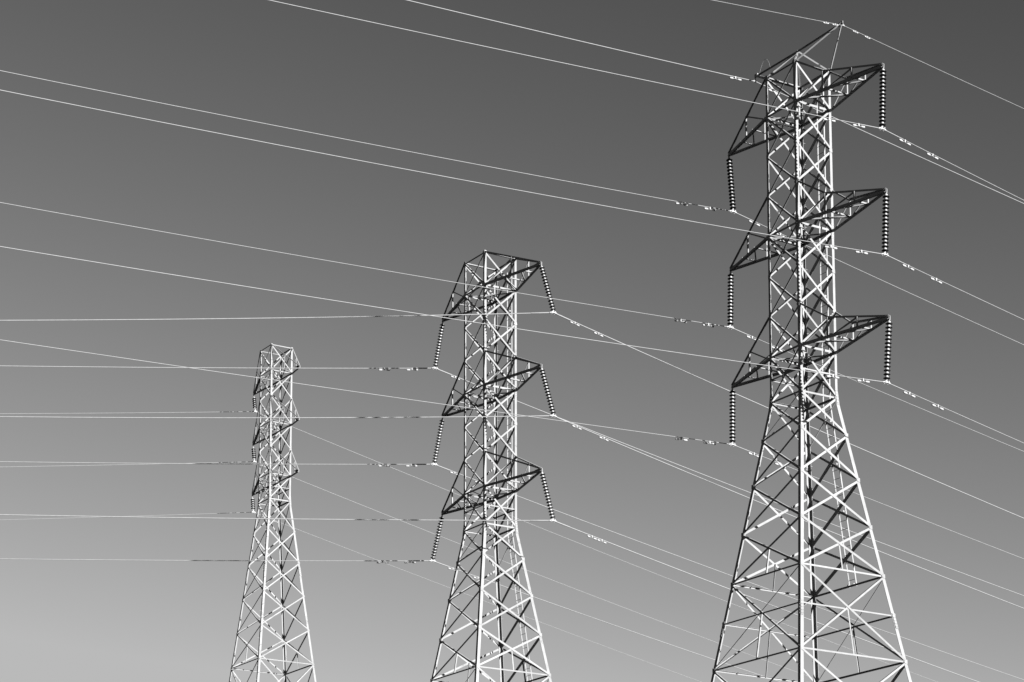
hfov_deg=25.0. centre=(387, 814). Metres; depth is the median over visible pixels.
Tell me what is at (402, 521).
power line
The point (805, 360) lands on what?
transmission tower
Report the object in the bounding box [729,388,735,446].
insulator string
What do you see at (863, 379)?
power line
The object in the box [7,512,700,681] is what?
power line
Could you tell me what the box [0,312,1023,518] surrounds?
power line
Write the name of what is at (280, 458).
transmission tower
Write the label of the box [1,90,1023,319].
power line
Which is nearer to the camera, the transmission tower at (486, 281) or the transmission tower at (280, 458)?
the transmission tower at (486, 281)
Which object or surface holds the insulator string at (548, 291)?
hanging from the transmission tower at (486, 281)
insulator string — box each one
[251,445,256,462]
[251,496,255,512]
[252,395,256,412]
[429,515,443,561]
[431,418,444,465]
[432,323,444,369]
[539,265,556,314]
[539,368,556,417]
[540,471,556,521]
[726,156,736,212]
[727,272,733,328]
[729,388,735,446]
[878,68,886,130]
[881,193,889,255]
[883,320,891,384]
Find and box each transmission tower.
[229,343,315,681]
[430,250,551,681]
[711,21,911,681]
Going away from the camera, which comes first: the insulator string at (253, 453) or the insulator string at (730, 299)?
the insulator string at (730, 299)
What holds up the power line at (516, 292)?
hanging from the insulator string at (730, 299)
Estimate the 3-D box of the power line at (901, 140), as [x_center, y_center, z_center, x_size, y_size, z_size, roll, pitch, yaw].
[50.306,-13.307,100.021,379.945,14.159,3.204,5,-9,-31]
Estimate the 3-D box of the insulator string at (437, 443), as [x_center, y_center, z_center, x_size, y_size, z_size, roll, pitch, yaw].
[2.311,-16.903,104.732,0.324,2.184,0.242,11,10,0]
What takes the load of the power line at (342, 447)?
hanging from the insulator string at (254, 402)
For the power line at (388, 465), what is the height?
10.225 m
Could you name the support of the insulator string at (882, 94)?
hanging from the transmission tower at (805, 360)
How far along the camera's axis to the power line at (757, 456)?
80.81 m
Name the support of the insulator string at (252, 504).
hanging from the transmission tower at (280, 458)
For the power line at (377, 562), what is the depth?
104.02 m
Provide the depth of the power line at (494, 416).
96.91 m
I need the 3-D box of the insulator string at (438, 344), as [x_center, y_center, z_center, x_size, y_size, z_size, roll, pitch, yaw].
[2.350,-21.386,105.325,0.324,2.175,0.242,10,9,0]
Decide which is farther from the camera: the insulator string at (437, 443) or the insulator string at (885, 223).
the insulator string at (437, 443)
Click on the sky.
(119, 618)
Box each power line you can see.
[0,70,1023,344]
[0,202,1023,451]
[0,246,1022,442]
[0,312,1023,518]
[0,365,1023,595]
[0,411,935,681]
[0,415,1023,608]
[0,461,1023,679]
[0,514,978,681]
[0,558,779,681]
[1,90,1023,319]
[3,340,1023,558]
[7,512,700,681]
[14,462,820,680]
[269,0,1022,199]
[407,0,1023,203]
[714,0,1023,108]
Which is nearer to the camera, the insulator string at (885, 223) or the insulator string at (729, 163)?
the insulator string at (885, 223)
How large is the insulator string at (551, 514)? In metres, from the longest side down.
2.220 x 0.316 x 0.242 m
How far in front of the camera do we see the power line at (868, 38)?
81.52 m
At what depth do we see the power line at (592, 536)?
95.96 m
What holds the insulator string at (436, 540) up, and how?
hanging from the transmission tower at (486, 281)
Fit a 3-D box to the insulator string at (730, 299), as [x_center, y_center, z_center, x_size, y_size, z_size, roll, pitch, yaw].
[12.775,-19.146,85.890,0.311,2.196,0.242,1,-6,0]
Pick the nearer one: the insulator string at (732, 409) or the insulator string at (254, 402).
the insulator string at (732, 409)
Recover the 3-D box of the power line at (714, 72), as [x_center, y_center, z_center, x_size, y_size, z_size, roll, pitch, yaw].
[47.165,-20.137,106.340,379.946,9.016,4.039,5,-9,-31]
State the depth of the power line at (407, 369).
105.37 m
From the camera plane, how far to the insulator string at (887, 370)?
77.97 m
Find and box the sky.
[0,0,1023,681]
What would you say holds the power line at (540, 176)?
hanging from the insulator string at (729, 163)
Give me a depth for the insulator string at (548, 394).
97.42 m

